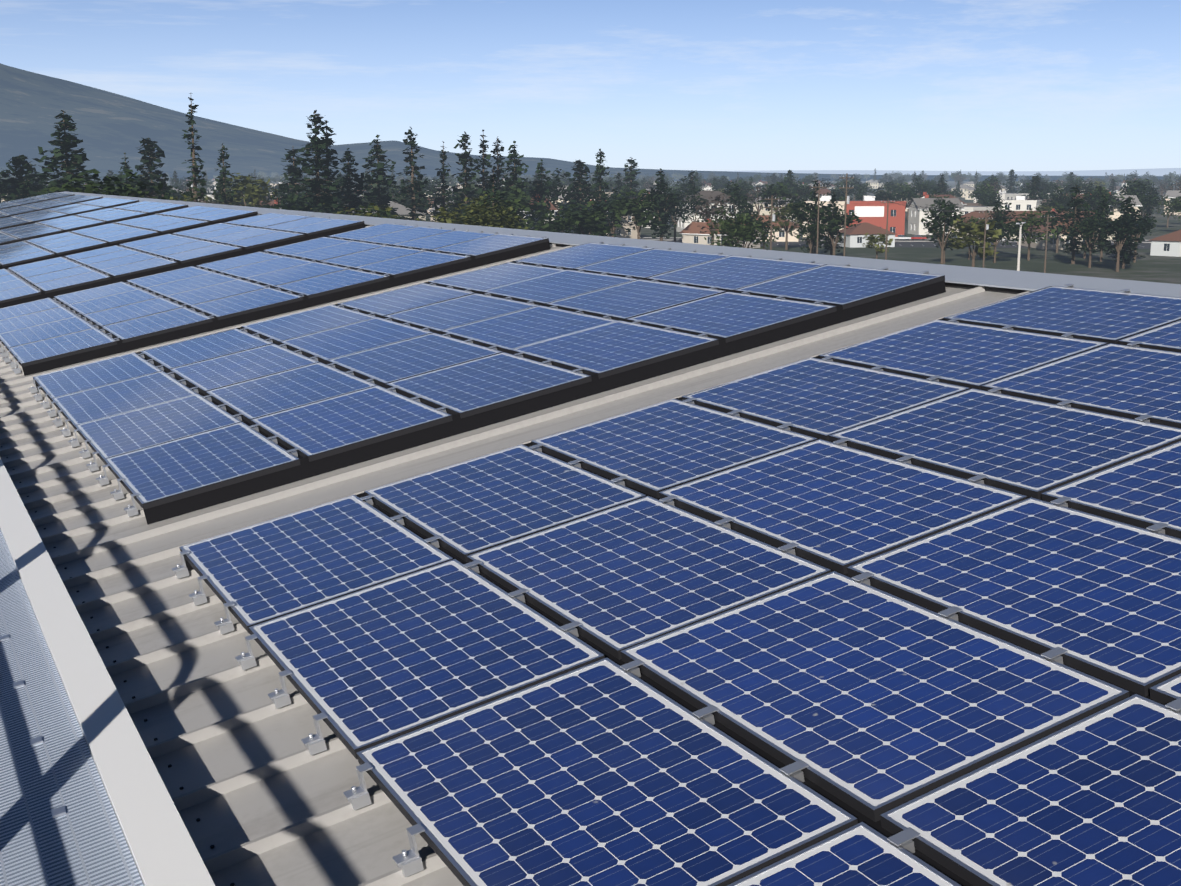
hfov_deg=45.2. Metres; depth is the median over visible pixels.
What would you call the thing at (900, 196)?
tree
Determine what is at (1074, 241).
tree
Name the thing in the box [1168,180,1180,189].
tree
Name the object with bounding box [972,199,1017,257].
tree
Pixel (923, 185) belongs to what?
tree
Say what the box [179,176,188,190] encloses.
tree
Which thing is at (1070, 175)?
tree
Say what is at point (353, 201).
tree
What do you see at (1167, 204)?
tree
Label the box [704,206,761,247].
tree
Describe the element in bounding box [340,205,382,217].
tree
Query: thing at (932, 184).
tree
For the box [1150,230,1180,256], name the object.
house
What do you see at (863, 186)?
tree
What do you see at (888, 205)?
utility pole
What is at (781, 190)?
tree
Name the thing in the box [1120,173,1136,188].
tree
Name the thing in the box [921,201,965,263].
tree
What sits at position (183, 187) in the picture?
tree
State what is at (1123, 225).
tree
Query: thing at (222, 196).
tree
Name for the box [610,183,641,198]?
tree
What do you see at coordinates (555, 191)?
tree
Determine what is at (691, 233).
house
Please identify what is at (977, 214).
long building
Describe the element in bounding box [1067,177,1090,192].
tree
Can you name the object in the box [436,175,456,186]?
tree
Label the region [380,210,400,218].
tree
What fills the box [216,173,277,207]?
tree
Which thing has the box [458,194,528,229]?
tree
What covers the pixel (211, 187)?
tree
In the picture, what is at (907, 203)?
power lines
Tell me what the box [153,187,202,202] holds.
tree
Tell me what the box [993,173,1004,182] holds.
tree
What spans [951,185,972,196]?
house
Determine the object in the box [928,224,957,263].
tree
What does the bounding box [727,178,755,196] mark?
tree
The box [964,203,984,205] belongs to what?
building
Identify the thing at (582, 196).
tree
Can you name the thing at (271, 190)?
tree
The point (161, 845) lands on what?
flashing
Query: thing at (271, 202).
house
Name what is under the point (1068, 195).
tree
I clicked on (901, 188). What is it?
tree
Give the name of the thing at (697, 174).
tree
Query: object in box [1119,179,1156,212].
tree
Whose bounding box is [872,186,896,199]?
tree
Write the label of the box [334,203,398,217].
tree
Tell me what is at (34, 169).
tree
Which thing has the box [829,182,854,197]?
tree
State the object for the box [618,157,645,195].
tree
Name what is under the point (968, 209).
house
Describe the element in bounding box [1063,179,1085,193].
tree
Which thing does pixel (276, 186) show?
tree
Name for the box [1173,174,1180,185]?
tree
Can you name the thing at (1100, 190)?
tree
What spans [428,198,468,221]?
tree
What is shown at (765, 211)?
house
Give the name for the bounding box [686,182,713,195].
tree
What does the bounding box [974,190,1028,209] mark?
house
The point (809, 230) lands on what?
tree
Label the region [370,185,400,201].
tree
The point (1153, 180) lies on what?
tree
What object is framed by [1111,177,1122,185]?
tree
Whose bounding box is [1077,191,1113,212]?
tree
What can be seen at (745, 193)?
tree
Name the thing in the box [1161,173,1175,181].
tree
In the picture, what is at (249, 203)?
tree
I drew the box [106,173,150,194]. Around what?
tree
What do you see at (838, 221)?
tree
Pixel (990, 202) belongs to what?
tree
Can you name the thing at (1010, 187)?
tree
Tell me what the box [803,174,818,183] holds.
tree
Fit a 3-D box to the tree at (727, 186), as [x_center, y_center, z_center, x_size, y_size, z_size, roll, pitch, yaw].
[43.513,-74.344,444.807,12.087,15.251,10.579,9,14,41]
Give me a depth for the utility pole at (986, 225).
227.90 m
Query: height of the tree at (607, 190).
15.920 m
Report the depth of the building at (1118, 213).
431.11 m
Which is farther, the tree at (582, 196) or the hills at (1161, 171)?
the hills at (1161, 171)
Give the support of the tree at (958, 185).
on the ground
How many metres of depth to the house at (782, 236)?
363.99 m
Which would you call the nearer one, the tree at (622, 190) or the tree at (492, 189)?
the tree at (492, 189)
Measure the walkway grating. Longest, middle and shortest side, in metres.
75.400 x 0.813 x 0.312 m
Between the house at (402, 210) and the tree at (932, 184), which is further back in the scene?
the tree at (932, 184)
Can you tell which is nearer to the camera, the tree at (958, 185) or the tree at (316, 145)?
the tree at (316, 145)
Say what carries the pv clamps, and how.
on the roof deck
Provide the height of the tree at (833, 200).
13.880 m
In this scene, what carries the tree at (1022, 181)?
on the ground
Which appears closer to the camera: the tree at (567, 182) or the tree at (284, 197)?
the tree at (284, 197)
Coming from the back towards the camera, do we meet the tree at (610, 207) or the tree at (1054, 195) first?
the tree at (1054, 195)
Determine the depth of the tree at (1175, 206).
415.31 m
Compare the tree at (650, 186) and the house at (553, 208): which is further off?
the tree at (650, 186)
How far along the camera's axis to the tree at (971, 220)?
286.96 m
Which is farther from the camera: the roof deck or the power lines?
the power lines
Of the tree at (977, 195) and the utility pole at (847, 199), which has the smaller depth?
the utility pole at (847, 199)
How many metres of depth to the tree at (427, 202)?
410.78 m
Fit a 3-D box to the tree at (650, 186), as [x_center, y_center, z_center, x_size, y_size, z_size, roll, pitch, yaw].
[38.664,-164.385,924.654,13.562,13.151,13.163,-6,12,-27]
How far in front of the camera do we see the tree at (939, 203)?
377.45 m
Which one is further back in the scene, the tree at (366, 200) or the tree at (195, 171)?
the tree at (366, 200)
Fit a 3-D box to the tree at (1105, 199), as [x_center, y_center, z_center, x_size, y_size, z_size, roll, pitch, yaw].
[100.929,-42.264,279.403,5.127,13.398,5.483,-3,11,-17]
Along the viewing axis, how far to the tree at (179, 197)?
402.09 m
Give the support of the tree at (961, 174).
on the ground
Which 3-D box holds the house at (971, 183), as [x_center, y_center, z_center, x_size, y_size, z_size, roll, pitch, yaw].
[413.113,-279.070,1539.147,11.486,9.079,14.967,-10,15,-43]
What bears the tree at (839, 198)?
on the ground
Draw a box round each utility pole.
[764,195,779,249]
[812,183,826,253]
[839,173,853,255]
[881,199,894,259]
[979,210,992,267]
[1041,215,1054,272]
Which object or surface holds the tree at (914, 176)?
on the ground
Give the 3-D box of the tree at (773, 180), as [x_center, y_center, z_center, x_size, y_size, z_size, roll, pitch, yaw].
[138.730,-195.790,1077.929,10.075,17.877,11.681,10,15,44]
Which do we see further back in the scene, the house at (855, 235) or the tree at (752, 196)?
the tree at (752, 196)
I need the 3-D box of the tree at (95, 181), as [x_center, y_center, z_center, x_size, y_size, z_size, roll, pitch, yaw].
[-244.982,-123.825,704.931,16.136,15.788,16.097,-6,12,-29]
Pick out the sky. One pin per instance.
(699, 85)
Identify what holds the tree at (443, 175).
on the ground
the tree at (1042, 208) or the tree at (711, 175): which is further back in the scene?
the tree at (711, 175)
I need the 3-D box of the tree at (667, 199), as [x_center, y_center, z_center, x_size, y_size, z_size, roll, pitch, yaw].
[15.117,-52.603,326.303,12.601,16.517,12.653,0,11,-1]
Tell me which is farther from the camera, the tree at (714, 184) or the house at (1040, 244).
the tree at (714, 184)
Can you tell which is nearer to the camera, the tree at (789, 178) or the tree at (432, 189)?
the tree at (432, 189)
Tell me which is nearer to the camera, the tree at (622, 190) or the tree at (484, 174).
the tree at (484, 174)
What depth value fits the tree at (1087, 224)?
260.52 m
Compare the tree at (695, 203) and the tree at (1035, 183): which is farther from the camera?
the tree at (1035, 183)
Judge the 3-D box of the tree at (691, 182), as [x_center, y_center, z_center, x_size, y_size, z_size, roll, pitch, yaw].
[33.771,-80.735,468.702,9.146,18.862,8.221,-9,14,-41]
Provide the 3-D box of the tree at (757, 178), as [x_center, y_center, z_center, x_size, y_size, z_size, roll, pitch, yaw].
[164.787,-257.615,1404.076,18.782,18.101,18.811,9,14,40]
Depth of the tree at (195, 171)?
241.16 m
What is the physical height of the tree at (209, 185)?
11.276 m
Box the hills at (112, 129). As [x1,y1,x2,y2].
[0,63,1179,181]
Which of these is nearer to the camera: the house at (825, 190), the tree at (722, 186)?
the house at (825, 190)
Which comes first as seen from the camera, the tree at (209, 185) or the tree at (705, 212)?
the tree at (705, 212)
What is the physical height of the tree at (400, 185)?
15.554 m
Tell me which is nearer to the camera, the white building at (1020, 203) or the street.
the street
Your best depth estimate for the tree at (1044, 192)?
668.47 m
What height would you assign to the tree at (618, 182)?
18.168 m
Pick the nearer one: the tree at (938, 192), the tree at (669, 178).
the tree at (938, 192)
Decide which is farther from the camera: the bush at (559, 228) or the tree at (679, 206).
the tree at (679, 206)
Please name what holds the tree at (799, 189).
on the ground
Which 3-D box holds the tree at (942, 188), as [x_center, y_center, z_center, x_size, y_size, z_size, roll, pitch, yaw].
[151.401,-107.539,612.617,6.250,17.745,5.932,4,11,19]
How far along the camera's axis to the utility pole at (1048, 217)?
231.30 m
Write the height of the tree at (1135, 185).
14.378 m
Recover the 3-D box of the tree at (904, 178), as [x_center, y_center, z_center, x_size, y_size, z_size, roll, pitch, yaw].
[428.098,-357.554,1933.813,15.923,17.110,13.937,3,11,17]
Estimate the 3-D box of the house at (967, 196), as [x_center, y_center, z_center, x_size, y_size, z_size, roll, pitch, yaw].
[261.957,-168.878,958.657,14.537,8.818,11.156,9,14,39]
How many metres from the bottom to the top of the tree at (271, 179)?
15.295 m
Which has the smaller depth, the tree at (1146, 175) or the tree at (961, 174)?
the tree at (961, 174)
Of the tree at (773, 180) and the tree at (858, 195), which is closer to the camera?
the tree at (858, 195)
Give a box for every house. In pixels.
[260,198,288,207]
[352,201,425,220]
[428,201,452,220]
[488,196,557,228]
[588,200,636,238]
[676,191,740,231]
[679,219,760,247]
[732,215,800,241]
[744,196,797,222]
[755,180,769,190]
[806,188,832,200]
[834,222,895,247]
[870,180,883,188]
[920,192,966,205]
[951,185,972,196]
[961,202,999,214]
[964,181,974,186]
[965,187,974,199]
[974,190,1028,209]
[1017,219,1097,248]
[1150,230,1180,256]
[1163,190,1180,214]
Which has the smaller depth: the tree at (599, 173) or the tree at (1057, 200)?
the tree at (599, 173)
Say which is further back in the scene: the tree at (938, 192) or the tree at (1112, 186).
the tree at (1112, 186)
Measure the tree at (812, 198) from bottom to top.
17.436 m
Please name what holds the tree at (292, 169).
on the ground
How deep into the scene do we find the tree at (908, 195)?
537.93 m
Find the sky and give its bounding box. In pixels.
[0,0,1180,170]
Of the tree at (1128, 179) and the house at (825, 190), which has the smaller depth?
the house at (825, 190)
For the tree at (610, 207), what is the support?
on the ground
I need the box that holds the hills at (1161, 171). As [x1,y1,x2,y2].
[727,168,1180,174]
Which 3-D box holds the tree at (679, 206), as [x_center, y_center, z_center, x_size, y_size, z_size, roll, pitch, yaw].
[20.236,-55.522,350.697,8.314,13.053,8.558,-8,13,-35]
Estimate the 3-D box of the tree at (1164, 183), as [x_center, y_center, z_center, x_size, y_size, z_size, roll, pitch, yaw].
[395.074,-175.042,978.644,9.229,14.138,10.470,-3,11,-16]
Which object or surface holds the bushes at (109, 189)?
on the ground
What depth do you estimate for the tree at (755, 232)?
240.43 m
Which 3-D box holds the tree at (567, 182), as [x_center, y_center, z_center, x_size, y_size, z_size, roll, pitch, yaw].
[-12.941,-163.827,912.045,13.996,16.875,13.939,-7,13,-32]
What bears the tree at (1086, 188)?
on the ground
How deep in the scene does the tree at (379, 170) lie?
310.14 m
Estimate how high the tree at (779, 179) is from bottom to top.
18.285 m
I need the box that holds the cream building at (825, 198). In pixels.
[803,196,844,237]
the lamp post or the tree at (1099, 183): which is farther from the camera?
the tree at (1099, 183)
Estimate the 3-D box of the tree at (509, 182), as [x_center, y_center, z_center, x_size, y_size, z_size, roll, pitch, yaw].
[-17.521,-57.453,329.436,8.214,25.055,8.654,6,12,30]
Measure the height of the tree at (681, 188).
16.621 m
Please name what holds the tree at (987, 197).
on the ground
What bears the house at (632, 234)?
on the ground
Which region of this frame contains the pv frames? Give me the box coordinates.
[0,192,1180,885]
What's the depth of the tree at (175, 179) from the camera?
841.08 m
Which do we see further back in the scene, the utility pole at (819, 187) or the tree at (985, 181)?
the tree at (985, 181)
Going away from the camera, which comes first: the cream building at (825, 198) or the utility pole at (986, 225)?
the utility pole at (986, 225)
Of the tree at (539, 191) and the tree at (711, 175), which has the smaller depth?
the tree at (539, 191)
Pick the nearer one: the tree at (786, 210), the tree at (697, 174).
the tree at (786, 210)
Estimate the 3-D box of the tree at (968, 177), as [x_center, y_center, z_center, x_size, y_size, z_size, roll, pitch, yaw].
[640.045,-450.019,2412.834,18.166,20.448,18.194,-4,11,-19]
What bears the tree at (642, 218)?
on the ground
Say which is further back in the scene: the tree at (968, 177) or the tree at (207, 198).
the tree at (968, 177)
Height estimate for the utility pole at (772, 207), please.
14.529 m
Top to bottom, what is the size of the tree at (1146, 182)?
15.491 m
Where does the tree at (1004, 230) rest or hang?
on the ground
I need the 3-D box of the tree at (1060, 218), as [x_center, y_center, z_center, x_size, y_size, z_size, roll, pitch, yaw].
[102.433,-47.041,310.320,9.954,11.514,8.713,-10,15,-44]
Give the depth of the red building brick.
383.64 m
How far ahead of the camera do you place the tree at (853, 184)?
761.09 m
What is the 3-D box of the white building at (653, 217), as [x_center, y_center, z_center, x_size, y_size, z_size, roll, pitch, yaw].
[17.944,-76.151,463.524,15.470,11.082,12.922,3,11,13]
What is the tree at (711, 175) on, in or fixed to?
on the ground
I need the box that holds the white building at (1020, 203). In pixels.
[1000,196,1041,210]
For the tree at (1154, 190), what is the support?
on the ground
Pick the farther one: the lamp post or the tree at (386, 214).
the tree at (386, 214)
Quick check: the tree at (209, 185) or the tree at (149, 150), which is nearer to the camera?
the tree at (149, 150)
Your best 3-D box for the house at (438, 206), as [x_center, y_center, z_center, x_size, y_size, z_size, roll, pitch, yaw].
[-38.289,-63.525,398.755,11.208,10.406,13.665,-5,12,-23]
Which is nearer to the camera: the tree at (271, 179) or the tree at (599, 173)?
the tree at (599, 173)
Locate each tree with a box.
[0,155,41,202]
[0,160,47,201]
[10,180,32,200]
[26,164,41,186]
[29,110,93,194]
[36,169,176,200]
[62,183,145,197]
[81,178,106,192]
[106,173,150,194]
[117,153,135,196]
[131,137,174,199]
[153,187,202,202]
[158,182,184,198]
[169,171,180,187]
[169,194,194,201]
[171,189,190,200]
[173,180,189,191]
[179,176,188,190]
[181,93,210,200]
[183,194,218,203]
[193,196,226,202]
[203,182,213,190]
[206,185,217,193]
[213,143,239,205]
[213,172,230,201]
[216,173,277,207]
[226,187,263,205]
[231,194,251,205]
[255,171,266,176]
[262,183,308,211]
[265,176,276,184]
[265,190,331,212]
[268,181,278,194]
[269,177,300,197]
[276,149,315,209]
[293,110,343,213]
[310,120,346,213]
[334,148,371,215]
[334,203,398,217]
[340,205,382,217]
[359,191,383,202]
[361,135,399,214]
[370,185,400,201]
[373,208,398,218]
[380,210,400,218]
[385,192,426,209]
[392,127,432,220]
[395,178,408,196]
[403,184,430,199]
[408,197,433,217]
[421,177,460,207]
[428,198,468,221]
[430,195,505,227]
[432,141,456,220]
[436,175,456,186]
[450,131,481,217]
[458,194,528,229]
[462,191,529,228]
[470,130,495,204]
[486,173,506,222]
[488,136,506,202]
[488,186,550,226]
[498,141,534,228]
[521,181,549,197]
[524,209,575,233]
[527,159,554,228]
[532,168,578,215]
[552,201,616,236]
[561,159,594,233]
[562,176,575,185]
[587,149,611,235]
[591,180,612,199]
[591,187,635,236]
[605,180,620,191]
[609,189,664,238]
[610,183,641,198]
[611,186,638,199]
[612,173,625,192]
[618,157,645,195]
[633,178,681,240]
[637,178,649,189]
[641,181,656,189]
[651,168,671,238]
[664,173,673,180]
[666,192,692,241]
[669,176,704,197]
[675,187,717,222]
[685,171,697,196]
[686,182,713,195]
[693,172,701,188]
[693,193,737,244]
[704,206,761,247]
[707,172,718,180]
[710,177,718,189]
[710,178,729,190]
[711,175,730,186]
[713,181,740,196]
[713,182,759,220]
[717,213,768,249]
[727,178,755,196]
[739,187,752,199]
[746,184,768,213]
[750,173,764,184]
[752,214,780,249]
[757,182,800,211]
[762,173,771,183]
[769,202,807,249]
[770,173,777,183]
[775,173,787,182]
[782,170,797,190]
[784,189,832,253]
[788,180,813,200]
[797,183,811,198]
[799,176,815,183]
[799,216,827,252]
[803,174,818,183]
[806,174,823,253]
[808,208,861,254]
[811,178,832,190]
[818,192,843,254]
[823,192,844,199]
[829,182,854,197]
[840,177,864,199]
[840,178,856,184]
[850,189,862,199]
[855,181,875,197]
[862,233,892,258]
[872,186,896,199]
[877,173,894,190]
[881,181,899,192]
[884,187,904,200]
[889,176,906,185]
[890,171,897,180]
[890,194,909,208]
[895,182,910,192]
[897,187,921,219]
[901,174,908,182]
[904,176,932,196]
[911,172,917,189]
[916,181,933,195]
[921,197,960,230]
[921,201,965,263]
[926,181,951,193]
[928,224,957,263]
[929,190,948,197]
[934,173,947,194]
[943,171,948,181]
[948,188,963,198]
[948,219,1001,266]
[951,171,965,179]
[951,173,961,186]
[953,174,965,184]
[955,180,960,194]
[957,216,982,259]
[962,173,972,180]
[970,207,1018,262]
[971,183,1001,200]
[972,186,996,204]
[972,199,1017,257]
[973,170,978,186]
[979,196,1002,208]
[980,176,1003,190]
[980,191,999,205]
[985,181,1004,194]
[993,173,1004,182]
[1002,169,1019,192]
[1002,207,1059,260]
[1015,186,1033,192]
[1020,176,1030,186]
[1021,174,1051,192]
[1022,176,1047,199]
[1028,185,1036,199]
[1034,205,1058,210]
[1037,182,1054,198]
[1040,180,1063,191]
[1040,186,1073,210]
[1042,201,1077,252]
[1047,190,1071,208]
[1054,191,1081,207]
[1058,185,1088,263]
[1063,172,1074,192]
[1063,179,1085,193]
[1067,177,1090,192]
[1070,209,1110,267]
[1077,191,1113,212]
[1078,205,1098,258]
[1079,179,1108,193]
[1079,185,1124,212]
[1088,194,1114,261]
[1092,181,1106,191]
[1095,207,1151,271]
[1105,196,1144,268]
[1107,178,1116,193]
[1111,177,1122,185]
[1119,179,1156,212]
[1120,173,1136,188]
[1125,207,1156,262]
[1127,178,1158,192]
[1127,182,1146,190]
[1129,215,1148,257]
[1134,184,1163,214]
[1140,172,1151,179]
[1141,182,1160,213]
[1145,189,1153,218]
[1151,176,1160,184]
[1152,195,1178,227]
[1157,180,1167,192]
[1157,185,1168,203]
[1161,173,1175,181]
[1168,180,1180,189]
[1170,196,1180,220]
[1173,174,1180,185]
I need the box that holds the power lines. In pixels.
[775,175,1050,217]
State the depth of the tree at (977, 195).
548.00 m
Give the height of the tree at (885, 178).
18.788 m
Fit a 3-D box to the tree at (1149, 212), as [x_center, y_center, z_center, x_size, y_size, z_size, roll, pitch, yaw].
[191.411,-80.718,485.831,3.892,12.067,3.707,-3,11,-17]
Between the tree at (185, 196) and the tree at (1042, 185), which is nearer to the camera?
the tree at (185, 196)
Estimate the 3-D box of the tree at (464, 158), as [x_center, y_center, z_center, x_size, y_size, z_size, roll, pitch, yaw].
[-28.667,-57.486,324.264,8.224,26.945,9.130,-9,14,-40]
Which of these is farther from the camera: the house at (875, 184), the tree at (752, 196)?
the house at (875, 184)
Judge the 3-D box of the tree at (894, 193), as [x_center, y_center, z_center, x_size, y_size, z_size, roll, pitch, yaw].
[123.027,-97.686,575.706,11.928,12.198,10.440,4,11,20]
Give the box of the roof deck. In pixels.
[0,214,1030,885]
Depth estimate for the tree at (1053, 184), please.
743.62 m
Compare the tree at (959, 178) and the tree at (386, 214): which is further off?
the tree at (959, 178)
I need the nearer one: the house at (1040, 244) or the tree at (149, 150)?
the tree at (149, 150)
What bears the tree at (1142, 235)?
on the ground
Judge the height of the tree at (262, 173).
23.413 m
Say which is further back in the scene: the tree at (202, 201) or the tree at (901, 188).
the tree at (901, 188)
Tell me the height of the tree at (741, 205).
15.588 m
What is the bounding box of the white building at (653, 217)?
[630,196,669,227]
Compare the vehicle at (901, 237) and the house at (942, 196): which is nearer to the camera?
the vehicle at (901, 237)
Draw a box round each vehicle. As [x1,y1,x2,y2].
[895,235,910,239]
[911,235,926,239]
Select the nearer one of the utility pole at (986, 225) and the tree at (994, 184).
the utility pole at (986, 225)
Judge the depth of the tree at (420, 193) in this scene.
470.49 m
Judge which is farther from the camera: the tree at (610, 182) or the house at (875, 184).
the house at (875, 184)
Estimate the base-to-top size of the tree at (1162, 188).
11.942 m
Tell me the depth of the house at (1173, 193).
600.58 m
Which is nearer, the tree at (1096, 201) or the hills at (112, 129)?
the tree at (1096, 201)
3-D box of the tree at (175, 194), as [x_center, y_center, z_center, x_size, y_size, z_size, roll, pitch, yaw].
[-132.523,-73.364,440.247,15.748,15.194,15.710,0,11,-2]
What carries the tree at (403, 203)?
on the ground
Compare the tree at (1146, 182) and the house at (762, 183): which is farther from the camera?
the house at (762, 183)
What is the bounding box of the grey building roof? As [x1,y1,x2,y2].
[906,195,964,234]
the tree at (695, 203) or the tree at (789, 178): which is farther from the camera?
the tree at (789, 178)
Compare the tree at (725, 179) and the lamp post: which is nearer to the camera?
the lamp post
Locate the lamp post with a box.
[1016,222,1025,270]
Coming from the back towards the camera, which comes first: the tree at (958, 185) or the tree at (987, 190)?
the tree at (958, 185)
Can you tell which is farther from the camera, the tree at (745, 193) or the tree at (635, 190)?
the tree at (745, 193)
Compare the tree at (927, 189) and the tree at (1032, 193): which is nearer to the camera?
the tree at (1032, 193)
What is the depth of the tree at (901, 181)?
1159.12 m
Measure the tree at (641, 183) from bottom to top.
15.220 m
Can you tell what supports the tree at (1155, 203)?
on the ground
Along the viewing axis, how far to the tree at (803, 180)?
1012.94 m
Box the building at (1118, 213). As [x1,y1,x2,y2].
[1081,192,1141,220]
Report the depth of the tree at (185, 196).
163.24 m
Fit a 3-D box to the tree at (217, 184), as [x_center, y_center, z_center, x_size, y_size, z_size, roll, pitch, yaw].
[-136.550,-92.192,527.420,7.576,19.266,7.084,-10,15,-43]
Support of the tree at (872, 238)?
on the ground
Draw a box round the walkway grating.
[0,529,143,885]
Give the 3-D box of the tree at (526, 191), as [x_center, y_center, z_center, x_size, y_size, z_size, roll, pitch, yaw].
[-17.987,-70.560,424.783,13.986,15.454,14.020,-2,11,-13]
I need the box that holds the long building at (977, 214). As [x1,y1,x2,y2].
[949,211,1116,239]
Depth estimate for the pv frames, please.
7.67 m
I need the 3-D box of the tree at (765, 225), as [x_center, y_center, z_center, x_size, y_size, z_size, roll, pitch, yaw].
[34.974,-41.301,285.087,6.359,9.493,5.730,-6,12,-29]
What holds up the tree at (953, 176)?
on the ground
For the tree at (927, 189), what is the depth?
623.23 m
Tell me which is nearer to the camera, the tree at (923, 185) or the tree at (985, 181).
the tree at (923, 185)
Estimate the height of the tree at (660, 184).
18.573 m
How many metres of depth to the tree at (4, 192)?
300.15 m
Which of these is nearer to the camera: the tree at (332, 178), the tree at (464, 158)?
the tree at (332, 178)
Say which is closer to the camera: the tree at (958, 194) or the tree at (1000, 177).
the tree at (958, 194)
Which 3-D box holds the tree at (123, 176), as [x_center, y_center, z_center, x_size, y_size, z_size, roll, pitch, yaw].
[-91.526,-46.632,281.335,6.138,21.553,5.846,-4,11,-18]
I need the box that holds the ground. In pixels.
[46,175,1180,283]
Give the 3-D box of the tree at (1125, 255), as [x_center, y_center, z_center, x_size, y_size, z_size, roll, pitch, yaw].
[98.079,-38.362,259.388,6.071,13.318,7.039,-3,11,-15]
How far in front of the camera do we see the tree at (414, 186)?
301.64 m
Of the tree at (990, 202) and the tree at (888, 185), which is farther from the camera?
the tree at (888, 185)
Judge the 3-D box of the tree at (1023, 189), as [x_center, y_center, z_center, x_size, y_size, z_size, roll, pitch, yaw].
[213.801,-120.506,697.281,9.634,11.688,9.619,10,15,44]
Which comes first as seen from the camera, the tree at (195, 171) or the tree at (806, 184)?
the tree at (195, 171)
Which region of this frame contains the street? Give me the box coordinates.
[640,237,1150,248]
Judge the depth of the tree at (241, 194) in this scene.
471.85 m
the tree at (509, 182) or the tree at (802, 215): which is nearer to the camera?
the tree at (802, 215)
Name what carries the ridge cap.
on the roof deck
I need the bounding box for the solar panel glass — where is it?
[0,193,1180,885]
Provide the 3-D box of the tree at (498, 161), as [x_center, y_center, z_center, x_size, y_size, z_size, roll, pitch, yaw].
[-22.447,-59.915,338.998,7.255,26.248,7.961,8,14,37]
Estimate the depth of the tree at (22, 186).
275.95 m
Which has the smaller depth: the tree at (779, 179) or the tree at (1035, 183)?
the tree at (1035, 183)
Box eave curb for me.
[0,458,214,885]
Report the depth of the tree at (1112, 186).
862.23 m
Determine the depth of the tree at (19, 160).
282.14 m
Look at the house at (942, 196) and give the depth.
477.68 m
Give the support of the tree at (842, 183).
on the ground
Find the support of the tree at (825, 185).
on the ground
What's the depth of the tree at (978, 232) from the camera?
231.69 m
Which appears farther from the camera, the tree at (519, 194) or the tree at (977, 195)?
the tree at (977, 195)
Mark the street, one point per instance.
(1145, 244)
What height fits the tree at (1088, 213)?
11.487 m
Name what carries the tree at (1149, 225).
on the ground
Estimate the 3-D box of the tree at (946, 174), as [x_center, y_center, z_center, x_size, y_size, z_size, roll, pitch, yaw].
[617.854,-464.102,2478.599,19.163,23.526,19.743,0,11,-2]
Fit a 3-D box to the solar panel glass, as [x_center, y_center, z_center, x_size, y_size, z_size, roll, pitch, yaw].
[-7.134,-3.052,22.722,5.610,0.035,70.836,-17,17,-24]
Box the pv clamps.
[0,192,1180,877]
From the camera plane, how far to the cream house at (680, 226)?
418.01 m
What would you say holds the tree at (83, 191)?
on the ground
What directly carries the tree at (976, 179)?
on the ground
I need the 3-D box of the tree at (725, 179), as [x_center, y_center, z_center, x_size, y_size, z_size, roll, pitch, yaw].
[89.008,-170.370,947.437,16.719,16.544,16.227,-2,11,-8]
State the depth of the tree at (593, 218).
266.83 m
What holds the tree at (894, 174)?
on the ground
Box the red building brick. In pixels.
[837,196,905,236]
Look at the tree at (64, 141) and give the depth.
247.23 m
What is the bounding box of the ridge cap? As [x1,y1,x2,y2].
[59,191,1180,296]
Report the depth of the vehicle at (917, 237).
372.89 m
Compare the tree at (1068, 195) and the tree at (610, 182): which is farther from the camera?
the tree at (610, 182)
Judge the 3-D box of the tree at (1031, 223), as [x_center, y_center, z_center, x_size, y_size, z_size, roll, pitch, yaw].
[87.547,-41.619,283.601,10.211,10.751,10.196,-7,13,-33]
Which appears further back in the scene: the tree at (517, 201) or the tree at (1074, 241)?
the tree at (1074, 241)
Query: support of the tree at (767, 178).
on the ground

